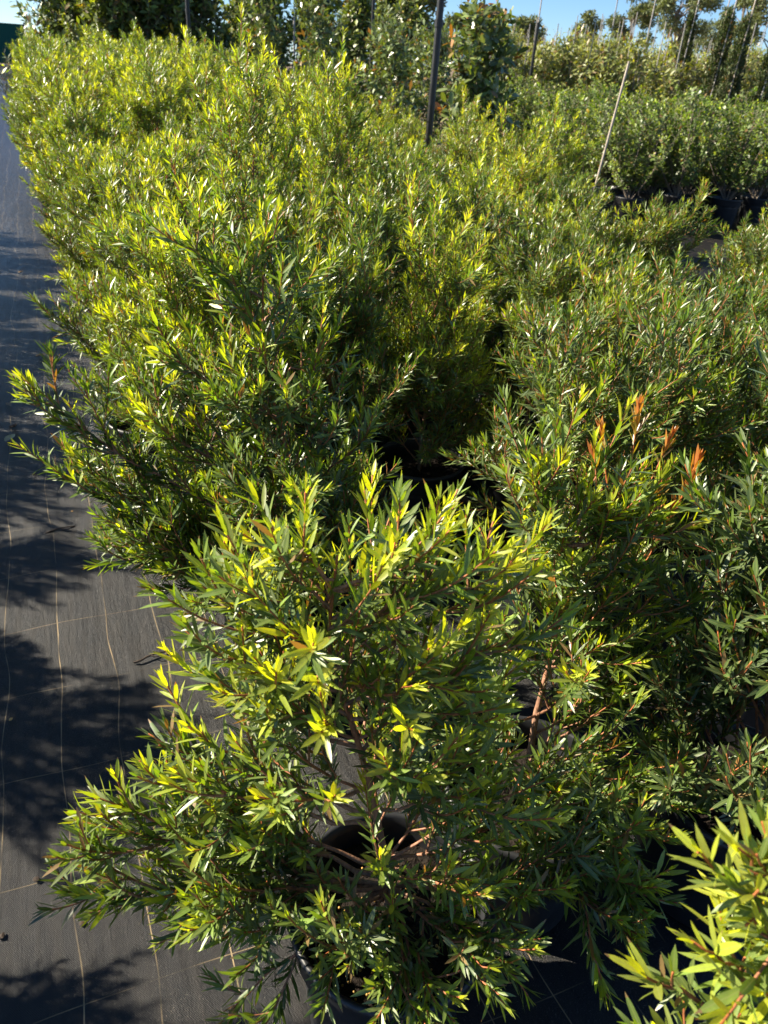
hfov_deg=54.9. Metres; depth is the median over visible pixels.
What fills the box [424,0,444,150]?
sprinkler post
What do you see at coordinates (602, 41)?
staked sapling
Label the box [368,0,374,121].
sprinkler post
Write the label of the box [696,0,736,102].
cypress tree
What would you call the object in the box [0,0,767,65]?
sky
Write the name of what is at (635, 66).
staked sapling
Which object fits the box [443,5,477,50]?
gum tree
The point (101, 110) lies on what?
potted shrub
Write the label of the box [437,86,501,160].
potted shrub
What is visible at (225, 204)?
potted shrub
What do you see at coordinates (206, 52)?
potted shrub
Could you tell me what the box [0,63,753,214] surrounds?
ground
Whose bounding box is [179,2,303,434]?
potted shrub
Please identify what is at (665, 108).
hedge shrub
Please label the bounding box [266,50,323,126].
potted shrub
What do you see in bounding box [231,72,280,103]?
potted shrub
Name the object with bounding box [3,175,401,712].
potted shrub
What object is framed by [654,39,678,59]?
staked sapling
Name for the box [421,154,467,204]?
potted shrub
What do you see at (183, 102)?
potted shrub
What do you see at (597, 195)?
potted shrub
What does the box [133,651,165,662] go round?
stick
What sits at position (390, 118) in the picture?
potted shrub
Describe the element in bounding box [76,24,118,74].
potted shrub
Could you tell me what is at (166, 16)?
dark tree
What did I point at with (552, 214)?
potted shrub
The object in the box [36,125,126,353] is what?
potted shrub
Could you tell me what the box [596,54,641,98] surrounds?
staked sapling
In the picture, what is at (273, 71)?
potted shrub
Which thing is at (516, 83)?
hedge shrub
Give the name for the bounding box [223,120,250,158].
potted shrub
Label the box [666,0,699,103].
cypress tree
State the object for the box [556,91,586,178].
hedge shrub
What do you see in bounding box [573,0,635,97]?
staked sapling
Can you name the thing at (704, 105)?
hedge shrub
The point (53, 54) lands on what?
potted shrub
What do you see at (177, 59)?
potted shrub
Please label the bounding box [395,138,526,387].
potted shrub
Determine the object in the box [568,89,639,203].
hedge shrub
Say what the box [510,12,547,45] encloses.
gum tree
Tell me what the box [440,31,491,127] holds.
broad shrub
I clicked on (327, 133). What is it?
potted shrub
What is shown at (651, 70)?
staked sapling
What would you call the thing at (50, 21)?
dark tree
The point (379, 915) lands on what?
potted shrub
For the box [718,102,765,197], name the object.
hedge shrub
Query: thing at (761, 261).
potted shrub
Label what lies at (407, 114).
potted shrub
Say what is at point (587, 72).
staked sapling
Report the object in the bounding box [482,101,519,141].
hedge shrub
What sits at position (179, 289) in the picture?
potted shrub
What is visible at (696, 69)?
staked sapling
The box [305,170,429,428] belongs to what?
potted shrub
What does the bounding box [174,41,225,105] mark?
potted shrub
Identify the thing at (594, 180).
hedge shrub
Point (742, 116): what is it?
hedge shrub
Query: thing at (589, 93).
hedge shrub
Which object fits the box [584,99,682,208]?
hedge shrub
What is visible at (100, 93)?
potted shrub
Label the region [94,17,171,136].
potted shrub
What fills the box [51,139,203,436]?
potted shrub
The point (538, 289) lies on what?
potted shrub
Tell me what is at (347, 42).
dark tree
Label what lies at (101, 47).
potted shrub
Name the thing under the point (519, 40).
staked sapling
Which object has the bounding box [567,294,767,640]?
potted shrub
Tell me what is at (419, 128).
potted shrub
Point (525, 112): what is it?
hedge shrub
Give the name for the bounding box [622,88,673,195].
hedge shrub
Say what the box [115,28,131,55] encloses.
potted shrub
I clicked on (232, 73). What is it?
potted shrub
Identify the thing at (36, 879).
bark chip
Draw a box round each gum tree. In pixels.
[377,0,447,46]
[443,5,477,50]
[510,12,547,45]
[565,9,605,46]
[604,0,658,47]
[644,0,724,43]
[677,18,738,55]
[713,0,767,47]
[738,0,767,48]
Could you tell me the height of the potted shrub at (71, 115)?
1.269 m
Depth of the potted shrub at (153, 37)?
7.40 m
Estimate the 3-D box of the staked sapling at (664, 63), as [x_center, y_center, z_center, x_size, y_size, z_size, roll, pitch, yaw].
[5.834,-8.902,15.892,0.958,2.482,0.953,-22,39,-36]
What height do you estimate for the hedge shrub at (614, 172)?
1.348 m
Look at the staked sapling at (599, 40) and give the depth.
18.18 m
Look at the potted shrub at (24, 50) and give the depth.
7.11 m
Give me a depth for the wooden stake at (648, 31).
14.44 m
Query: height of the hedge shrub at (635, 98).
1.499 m
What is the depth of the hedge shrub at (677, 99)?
10.55 m
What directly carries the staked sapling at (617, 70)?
on the ground
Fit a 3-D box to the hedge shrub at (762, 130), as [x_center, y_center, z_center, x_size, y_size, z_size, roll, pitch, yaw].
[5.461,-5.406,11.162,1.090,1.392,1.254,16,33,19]
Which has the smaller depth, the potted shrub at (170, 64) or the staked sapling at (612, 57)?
the potted shrub at (170, 64)
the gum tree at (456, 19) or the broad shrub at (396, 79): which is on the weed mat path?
the broad shrub at (396, 79)
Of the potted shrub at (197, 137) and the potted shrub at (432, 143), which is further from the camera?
the potted shrub at (432, 143)
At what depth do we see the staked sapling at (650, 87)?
13.68 m
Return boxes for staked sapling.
[488,24,525,90]
[493,26,523,79]
[499,32,528,95]
[510,24,539,89]
[519,19,550,87]
[522,38,561,92]
[523,21,542,57]
[533,24,561,95]
[538,16,588,96]
[543,30,585,95]
[546,34,571,91]
[562,25,593,87]
[567,22,613,96]
[568,38,600,89]
[571,30,600,51]
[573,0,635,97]
[578,14,611,81]
[582,17,610,79]
[588,34,611,50]
[589,19,630,98]
[595,31,629,60]
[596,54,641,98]
[606,27,637,104]
[613,34,655,105]
[614,12,644,82]
[634,22,676,105]
[636,54,669,98]
[640,21,664,64]
[644,30,674,96]
[651,23,704,107]
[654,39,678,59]
[655,32,689,74]
[667,49,703,97]
[684,51,706,88]
[685,49,717,99]
[688,49,712,88]
[731,23,762,104]
[741,22,767,97]
[741,39,759,92]
[744,47,767,92]
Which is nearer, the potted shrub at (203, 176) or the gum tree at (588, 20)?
the potted shrub at (203, 176)
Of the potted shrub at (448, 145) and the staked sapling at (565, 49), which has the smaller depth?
the potted shrub at (448, 145)
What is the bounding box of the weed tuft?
[0,49,16,96]
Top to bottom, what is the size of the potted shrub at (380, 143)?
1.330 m
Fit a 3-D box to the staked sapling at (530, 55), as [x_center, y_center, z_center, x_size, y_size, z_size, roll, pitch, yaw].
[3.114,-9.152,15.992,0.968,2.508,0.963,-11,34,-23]
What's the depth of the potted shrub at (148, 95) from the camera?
4.82 m
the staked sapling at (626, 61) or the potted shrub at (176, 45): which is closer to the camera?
the potted shrub at (176, 45)
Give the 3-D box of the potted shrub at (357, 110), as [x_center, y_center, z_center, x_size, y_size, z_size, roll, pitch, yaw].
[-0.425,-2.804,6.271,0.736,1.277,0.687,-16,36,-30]
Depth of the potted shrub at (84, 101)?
4.64 m
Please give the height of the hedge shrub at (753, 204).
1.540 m
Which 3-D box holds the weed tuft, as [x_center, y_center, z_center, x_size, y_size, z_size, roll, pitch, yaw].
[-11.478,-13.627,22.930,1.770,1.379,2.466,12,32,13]
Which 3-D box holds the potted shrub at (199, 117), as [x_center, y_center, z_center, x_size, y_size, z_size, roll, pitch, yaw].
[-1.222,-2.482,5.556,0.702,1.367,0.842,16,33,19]
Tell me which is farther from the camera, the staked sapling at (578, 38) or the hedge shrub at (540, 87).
the staked sapling at (578, 38)
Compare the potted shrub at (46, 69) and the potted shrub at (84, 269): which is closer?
the potted shrub at (84, 269)
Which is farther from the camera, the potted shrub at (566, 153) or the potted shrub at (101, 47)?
the potted shrub at (101, 47)
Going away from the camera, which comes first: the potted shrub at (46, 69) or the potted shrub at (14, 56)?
the potted shrub at (46, 69)
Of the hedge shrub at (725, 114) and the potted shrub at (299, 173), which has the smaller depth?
the potted shrub at (299, 173)
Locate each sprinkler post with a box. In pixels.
[185,0,191,44]
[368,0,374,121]
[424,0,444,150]
[528,0,541,87]
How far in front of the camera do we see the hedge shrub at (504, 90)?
12.09 m
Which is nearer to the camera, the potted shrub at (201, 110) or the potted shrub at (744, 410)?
the potted shrub at (744, 410)
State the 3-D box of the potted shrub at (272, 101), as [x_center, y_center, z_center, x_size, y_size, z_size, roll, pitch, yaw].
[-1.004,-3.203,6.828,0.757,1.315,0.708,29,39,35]
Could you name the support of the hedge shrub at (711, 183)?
on the ground
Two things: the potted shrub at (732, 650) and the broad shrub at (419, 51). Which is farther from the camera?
the broad shrub at (419, 51)
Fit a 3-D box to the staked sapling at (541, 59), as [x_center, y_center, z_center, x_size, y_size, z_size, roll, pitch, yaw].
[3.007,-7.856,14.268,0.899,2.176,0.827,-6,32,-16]
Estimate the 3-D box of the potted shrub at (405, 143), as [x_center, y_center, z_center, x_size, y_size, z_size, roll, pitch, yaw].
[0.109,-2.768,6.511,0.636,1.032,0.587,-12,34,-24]
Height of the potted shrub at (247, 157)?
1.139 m
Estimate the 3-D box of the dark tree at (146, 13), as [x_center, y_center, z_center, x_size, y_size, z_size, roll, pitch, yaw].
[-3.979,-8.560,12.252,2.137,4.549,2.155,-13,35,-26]
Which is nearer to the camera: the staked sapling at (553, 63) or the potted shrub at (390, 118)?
the potted shrub at (390, 118)
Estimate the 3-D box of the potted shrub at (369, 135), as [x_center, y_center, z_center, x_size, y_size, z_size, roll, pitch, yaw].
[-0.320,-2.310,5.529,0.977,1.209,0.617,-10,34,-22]
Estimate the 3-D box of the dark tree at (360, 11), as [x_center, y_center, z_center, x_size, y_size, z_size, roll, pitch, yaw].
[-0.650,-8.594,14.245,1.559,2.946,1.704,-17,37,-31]
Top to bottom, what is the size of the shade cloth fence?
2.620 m
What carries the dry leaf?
on the weed mat path
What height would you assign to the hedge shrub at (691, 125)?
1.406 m
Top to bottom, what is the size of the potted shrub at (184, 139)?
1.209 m
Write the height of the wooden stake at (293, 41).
2.000 m
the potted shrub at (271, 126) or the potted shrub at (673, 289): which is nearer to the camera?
the potted shrub at (673, 289)
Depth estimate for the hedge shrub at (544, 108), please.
11.29 m
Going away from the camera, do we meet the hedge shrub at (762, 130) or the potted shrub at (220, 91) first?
the potted shrub at (220, 91)
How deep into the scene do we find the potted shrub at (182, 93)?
5.77 m
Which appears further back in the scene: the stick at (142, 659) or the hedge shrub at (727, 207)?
the hedge shrub at (727, 207)
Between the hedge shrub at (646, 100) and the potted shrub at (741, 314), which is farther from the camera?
the hedge shrub at (646, 100)
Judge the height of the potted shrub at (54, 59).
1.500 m
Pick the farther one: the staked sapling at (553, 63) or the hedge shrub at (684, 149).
the staked sapling at (553, 63)
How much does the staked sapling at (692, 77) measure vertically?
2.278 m
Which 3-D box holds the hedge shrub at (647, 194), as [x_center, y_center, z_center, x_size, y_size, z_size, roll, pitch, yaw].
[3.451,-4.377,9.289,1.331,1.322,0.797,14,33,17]
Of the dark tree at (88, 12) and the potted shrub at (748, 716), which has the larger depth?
the dark tree at (88, 12)
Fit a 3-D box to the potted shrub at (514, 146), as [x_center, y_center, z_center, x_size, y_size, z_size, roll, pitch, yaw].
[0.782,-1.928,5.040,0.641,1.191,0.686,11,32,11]
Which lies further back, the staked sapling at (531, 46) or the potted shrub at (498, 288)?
the staked sapling at (531, 46)
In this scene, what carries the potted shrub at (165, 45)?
on the weed mat path
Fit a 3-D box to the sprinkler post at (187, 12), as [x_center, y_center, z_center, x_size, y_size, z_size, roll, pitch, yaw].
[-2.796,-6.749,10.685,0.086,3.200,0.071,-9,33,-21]
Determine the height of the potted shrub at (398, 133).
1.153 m
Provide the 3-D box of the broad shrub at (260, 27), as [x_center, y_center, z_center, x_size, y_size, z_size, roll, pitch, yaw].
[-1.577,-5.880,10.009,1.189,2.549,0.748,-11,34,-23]
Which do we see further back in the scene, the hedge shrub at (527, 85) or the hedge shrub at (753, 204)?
the hedge shrub at (527, 85)
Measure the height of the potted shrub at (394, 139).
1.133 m
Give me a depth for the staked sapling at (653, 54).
20.77 m
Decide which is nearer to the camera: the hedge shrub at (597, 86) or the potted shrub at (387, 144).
the potted shrub at (387, 144)
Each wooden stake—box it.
[293,16,294,79]
[594,61,629,188]
[635,0,655,92]
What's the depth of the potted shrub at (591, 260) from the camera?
3.09 m
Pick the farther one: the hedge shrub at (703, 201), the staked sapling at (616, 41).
the staked sapling at (616, 41)
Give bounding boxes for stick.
[46,526,74,532]
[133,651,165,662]
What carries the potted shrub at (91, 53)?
on the weed mat path
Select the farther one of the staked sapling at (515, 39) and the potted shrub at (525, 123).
the staked sapling at (515, 39)
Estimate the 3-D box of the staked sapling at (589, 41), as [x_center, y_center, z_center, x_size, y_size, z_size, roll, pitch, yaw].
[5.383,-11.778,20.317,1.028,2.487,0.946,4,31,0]
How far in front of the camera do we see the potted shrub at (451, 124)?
5.59 m
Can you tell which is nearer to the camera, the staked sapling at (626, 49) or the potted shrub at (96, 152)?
the potted shrub at (96, 152)
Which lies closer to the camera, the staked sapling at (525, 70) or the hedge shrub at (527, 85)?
the hedge shrub at (527, 85)
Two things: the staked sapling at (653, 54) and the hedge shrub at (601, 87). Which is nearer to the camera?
the hedge shrub at (601, 87)
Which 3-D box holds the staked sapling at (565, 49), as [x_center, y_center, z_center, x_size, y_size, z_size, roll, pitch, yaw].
[3.313,-7.926,14.259,0.890,2.341,0.967,16,33,19]
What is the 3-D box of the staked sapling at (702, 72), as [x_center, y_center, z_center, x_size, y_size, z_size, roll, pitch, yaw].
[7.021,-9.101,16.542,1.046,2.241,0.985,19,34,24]
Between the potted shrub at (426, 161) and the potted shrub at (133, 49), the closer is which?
the potted shrub at (426, 161)
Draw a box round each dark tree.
[1,0,92,74]
[55,0,155,55]
[86,0,181,49]
[151,0,252,59]
[160,9,180,43]
[217,0,292,88]
[219,0,300,87]
[278,0,358,82]
[333,0,384,116]
[364,0,410,80]
[375,0,433,106]
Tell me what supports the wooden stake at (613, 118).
on the weed mat path
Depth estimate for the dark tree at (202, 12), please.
12.15 m
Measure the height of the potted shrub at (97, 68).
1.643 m
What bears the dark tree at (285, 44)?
on the weed mat path
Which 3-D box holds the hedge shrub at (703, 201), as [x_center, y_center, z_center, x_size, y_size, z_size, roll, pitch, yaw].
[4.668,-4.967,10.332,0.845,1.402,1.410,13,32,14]
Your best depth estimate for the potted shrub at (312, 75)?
5.45 m
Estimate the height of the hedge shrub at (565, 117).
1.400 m
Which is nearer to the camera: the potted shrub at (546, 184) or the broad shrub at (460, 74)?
the potted shrub at (546, 184)
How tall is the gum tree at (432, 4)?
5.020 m
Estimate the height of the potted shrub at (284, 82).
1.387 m
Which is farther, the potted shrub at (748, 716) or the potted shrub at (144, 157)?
the potted shrub at (144, 157)
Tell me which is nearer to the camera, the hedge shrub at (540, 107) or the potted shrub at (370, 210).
the potted shrub at (370, 210)
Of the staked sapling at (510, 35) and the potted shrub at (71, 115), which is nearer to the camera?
the potted shrub at (71, 115)
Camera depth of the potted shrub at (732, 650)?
1.32 m
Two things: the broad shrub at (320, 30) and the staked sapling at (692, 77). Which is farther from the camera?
the staked sapling at (692, 77)
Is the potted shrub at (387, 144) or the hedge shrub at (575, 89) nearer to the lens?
the potted shrub at (387, 144)
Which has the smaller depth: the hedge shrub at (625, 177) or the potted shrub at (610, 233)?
the potted shrub at (610, 233)
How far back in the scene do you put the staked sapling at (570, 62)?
13.83 m
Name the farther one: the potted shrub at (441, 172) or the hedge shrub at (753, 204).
the hedge shrub at (753, 204)
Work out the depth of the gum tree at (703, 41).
58.02 m
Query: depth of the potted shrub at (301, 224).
2.68 m
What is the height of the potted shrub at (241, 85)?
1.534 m
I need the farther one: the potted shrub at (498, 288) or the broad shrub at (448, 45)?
the broad shrub at (448, 45)
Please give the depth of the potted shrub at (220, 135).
4.57 m
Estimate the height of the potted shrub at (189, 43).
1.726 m
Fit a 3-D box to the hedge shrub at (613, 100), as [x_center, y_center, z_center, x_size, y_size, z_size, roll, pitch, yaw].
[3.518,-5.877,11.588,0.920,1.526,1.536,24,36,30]
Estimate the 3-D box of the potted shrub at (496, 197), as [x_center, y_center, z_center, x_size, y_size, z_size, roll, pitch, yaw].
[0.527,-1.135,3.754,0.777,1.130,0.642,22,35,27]
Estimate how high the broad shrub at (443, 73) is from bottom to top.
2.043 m
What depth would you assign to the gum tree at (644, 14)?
52.68 m
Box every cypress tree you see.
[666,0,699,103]
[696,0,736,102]
[711,0,755,110]
[746,49,767,111]
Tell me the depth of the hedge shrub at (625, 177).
8.64 m
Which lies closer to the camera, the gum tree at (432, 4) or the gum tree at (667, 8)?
the gum tree at (432, 4)
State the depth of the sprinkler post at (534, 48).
13.58 m
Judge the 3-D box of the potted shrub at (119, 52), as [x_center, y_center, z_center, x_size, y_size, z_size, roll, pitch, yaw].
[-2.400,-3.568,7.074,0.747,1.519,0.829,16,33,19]
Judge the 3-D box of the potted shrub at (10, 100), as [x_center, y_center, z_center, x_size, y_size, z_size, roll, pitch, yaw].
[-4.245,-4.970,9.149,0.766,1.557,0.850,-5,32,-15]
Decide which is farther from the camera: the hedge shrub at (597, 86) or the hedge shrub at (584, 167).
the hedge shrub at (597, 86)
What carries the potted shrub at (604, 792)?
on the weed mat path
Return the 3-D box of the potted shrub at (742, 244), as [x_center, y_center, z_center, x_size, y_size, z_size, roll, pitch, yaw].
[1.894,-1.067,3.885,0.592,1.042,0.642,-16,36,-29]
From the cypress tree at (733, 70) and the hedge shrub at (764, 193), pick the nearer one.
the hedge shrub at (764, 193)
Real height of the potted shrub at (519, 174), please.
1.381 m
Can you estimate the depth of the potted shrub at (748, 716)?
1.91 m
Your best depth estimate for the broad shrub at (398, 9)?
10.15 m
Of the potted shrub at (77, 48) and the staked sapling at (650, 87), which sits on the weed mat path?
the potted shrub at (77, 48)
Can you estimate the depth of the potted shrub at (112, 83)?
6.41 m
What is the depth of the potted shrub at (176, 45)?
8.21 m
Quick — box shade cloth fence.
[0,22,26,63]
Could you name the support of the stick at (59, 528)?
on the weed mat path
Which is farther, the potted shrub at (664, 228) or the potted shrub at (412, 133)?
the potted shrub at (412, 133)
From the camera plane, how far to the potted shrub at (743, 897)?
0.62 m
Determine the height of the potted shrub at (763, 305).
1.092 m
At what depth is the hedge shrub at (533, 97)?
12.90 m
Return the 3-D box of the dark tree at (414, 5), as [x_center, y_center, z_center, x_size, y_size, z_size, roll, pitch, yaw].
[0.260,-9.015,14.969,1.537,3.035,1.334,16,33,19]
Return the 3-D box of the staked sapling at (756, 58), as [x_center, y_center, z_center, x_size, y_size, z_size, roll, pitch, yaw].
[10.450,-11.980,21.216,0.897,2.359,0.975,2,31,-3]
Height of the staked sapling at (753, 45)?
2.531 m
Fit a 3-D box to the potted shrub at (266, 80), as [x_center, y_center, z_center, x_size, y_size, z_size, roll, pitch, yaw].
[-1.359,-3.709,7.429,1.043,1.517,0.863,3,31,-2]
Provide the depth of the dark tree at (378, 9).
16.05 m
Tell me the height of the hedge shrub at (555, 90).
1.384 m
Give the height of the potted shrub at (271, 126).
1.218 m
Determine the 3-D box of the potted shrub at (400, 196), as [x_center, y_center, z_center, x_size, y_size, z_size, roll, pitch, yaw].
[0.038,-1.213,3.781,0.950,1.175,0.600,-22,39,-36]
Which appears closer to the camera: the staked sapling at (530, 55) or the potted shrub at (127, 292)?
the potted shrub at (127, 292)
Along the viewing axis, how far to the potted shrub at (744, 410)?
2.43 m
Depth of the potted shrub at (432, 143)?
6.04 m
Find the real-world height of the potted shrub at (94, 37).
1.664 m
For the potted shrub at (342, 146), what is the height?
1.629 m
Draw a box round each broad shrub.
[233,0,307,87]
[289,0,348,87]
[291,9,351,89]
[351,15,411,130]
[356,18,426,131]
[366,0,423,107]
[401,14,463,144]
[405,28,439,124]
[415,19,466,148]
[435,0,528,142]
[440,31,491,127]
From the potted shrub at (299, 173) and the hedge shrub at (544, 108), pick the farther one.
the hedge shrub at (544, 108)
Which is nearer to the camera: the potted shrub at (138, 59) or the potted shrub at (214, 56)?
the potted shrub at (138, 59)
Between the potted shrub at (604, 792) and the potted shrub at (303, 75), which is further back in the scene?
the potted shrub at (303, 75)
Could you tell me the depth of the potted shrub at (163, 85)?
5.16 m
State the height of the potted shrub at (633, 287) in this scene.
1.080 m
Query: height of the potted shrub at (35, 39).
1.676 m
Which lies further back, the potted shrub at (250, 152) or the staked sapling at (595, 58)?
the staked sapling at (595, 58)
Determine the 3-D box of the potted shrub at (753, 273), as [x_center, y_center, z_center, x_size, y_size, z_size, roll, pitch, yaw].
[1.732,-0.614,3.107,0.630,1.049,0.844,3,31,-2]
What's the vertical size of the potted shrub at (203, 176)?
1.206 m
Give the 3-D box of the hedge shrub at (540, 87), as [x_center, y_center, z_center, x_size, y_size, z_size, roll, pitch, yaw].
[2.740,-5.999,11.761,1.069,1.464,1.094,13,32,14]
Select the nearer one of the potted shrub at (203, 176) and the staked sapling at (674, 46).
the potted shrub at (203, 176)
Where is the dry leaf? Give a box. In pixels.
[4,434,14,440]
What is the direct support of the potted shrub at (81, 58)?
on the weed mat path
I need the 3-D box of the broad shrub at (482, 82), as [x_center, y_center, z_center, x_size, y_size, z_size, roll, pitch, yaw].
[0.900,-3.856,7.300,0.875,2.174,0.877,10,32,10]
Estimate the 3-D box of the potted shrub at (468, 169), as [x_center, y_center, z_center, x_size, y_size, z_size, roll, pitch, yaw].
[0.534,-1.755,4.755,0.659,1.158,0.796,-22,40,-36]
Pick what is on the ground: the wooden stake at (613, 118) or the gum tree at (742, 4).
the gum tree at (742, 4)
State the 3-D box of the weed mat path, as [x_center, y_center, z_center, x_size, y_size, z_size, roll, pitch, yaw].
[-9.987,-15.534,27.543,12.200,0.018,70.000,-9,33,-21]
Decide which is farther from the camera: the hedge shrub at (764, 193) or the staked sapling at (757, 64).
the staked sapling at (757, 64)
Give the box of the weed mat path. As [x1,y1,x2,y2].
[0,64,765,1023]
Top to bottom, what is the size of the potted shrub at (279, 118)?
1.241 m
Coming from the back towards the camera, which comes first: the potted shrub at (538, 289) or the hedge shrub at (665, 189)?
the hedge shrub at (665, 189)
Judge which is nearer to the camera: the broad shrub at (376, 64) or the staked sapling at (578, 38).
the broad shrub at (376, 64)
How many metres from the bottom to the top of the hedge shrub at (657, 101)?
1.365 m
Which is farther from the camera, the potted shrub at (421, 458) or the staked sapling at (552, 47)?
the staked sapling at (552, 47)
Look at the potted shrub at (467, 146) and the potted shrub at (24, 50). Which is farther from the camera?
the potted shrub at (24, 50)
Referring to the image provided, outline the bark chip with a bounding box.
[33,876,39,881]
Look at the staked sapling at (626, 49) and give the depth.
16.70 m
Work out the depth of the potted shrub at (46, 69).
5.63 m
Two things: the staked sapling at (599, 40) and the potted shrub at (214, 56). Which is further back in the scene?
the staked sapling at (599, 40)
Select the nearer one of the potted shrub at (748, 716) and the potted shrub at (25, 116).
the potted shrub at (748, 716)
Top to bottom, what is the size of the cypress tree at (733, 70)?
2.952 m
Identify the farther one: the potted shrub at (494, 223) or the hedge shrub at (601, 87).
the hedge shrub at (601, 87)
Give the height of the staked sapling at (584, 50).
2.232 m
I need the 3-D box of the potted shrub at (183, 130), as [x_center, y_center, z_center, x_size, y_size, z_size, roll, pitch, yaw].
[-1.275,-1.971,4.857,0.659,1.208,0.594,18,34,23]
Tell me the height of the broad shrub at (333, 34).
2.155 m
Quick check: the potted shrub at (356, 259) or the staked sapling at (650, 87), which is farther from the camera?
the staked sapling at (650, 87)
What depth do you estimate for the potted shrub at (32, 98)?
5.87 m
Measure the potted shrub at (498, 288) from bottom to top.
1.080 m
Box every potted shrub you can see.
[1,46,84,184]
[2,29,79,124]
[2,40,94,163]
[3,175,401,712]
[5,23,38,121]
[5,38,25,104]
[7,45,74,234]
[8,31,54,185]
[9,23,75,103]
[9,73,55,165]
[10,60,119,223]
[15,49,129,287]
[21,46,96,252]
[23,182,231,498]
[27,459,597,1023]
[31,89,130,297]
[31,140,160,368]
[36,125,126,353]
[48,136,141,285]
[50,90,122,191]
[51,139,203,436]
[56,121,220,400]
[65,41,99,69]
[73,28,128,72]
[74,26,101,63]
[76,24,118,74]
[81,24,121,92]
[81,28,119,112]
[81,128,303,527]
[86,30,119,108]
[93,31,127,124]
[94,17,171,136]
[101,36,186,141]
[105,51,168,109]
[111,38,200,156]
[112,43,190,155]
[112,71,193,134]
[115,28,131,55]
[124,30,174,71]
[136,26,171,63]
[138,50,179,77]
[143,105,223,165]
[143,114,234,194]
[145,128,212,174]
[153,130,261,242]
[158,40,225,81]
[160,32,177,53]
[165,64,219,119]
[167,36,196,79]
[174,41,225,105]
[178,87,232,136]
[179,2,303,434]
[182,25,223,82]
[183,141,401,476]
[184,28,244,101]
[187,77,231,143]
[190,160,266,347]
[197,116,249,168]
[198,47,239,64]
[206,80,247,116]
[212,56,278,118]
[216,52,268,151]
[218,127,300,191]
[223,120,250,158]
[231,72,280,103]
[233,177,434,548]
[239,112,307,194]
[239,137,285,199]
[244,79,296,133]
[246,58,279,100]
[247,85,279,116]
[248,108,304,138]
[251,52,290,95]
[255,84,362,371]
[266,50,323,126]
[270,26,374,409]
[290,109,365,210]
[294,49,357,127]
[299,66,315,96]
[301,109,392,327]
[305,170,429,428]
[318,140,434,319]
[340,117,375,144]
[342,100,377,139]
[342,169,500,542]
[348,128,419,187]
[356,88,399,148]
[358,148,456,334]
[362,128,414,161]
[367,133,457,293]
[369,121,409,151]
[380,93,414,133]
[381,383,722,1010]
[392,209,518,468]
[393,110,435,148]
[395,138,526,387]
[397,156,496,297]
[398,133,417,150]
[401,116,440,155]
[401,143,464,185]
[404,135,452,161]
[405,136,442,164]
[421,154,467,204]
[430,181,568,418]
[433,105,494,169]
[435,116,511,192]
[435,284,762,657]
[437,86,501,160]
[444,162,531,347]
[449,144,518,208]
[458,198,627,509]
[474,101,567,336]
[483,137,556,188]
[493,120,543,167]
[497,221,645,412]
[513,172,588,221]
[516,186,593,363]
[522,242,715,514]
[528,191,654,406]
[531,92,601,204]
[540,244,753,467]
[542,162,616,266]
[546,160,610,242]
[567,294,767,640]
[589,177,725,405]
[596,336,767,934]
[604,793,767,1023]
[628,267,767,527]
[656,418,767,730]
[690,203,767,347]
[690,206,767,341]
[702,264,767,528]
[707,262,767,416]
[707,375,767,578]
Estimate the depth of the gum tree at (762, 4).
50.92 m
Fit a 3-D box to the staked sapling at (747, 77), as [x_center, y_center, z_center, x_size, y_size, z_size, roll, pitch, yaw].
[7.775,-9.158,16.274,1.035,2.681,1.030,-7,33,-17]
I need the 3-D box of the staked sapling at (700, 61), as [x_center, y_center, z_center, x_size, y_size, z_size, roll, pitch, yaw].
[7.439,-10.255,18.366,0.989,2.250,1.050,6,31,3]
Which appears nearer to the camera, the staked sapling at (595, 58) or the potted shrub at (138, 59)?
the potted shrub at (138, 59)
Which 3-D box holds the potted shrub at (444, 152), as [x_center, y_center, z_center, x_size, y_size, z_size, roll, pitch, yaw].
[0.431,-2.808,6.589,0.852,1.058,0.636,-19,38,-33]
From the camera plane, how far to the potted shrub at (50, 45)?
7.43 m
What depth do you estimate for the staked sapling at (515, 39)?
16.95 m
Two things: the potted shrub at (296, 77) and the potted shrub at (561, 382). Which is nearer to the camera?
the potted shrub at (561, 382)
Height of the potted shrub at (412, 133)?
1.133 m
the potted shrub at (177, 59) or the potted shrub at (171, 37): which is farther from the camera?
the potted shrub at (171, 37)
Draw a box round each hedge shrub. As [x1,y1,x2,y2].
[481,86,527,134]
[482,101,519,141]
[494,68,530,139]
[503,82,559,158]
[507,76,579,147]
[521,91,570,170]
[528,76,545,158]
[531,80,595,162]
[532,88,596,179]
[533,86,584,101]
[534,89,597,163]
[552,79,602,121]
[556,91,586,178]
[558,82,592,100]
[558,90,656,183]
[568,82,675,215]
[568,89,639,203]
[572,79,612,95]
[573,77,614,105]
[581,81,636,181]
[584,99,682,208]
[593,90,693,226]
[607,96,631,185]
[612,92,679,109]
[615,104,719,218]
[619,85,661,117]
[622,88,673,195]
[635,85,725,223]
[641,107,689,205]
[645,99,683,188]
[652,84,702,188]
[654,96,710,192]
[675,101,749,217]
[682,94,734,190]
[684,97,763,182]
[685,103,755,209]
[690,108,747,203]
[698,87,767,215]
[699,98,767,228]
[717,100,767,227]
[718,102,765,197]
[726,101,767,194]
[747,117,767,217]
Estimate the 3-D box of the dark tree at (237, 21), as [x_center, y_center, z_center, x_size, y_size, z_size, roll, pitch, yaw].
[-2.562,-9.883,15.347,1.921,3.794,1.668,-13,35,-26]
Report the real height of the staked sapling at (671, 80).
2.492 m
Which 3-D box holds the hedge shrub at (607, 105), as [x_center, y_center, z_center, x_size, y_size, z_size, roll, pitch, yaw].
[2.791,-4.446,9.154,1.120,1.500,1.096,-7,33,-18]
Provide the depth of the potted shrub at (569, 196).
4.28 m
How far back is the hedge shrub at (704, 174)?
9.69 m
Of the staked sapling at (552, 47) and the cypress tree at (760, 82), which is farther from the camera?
the staked sapling at (552, 47)

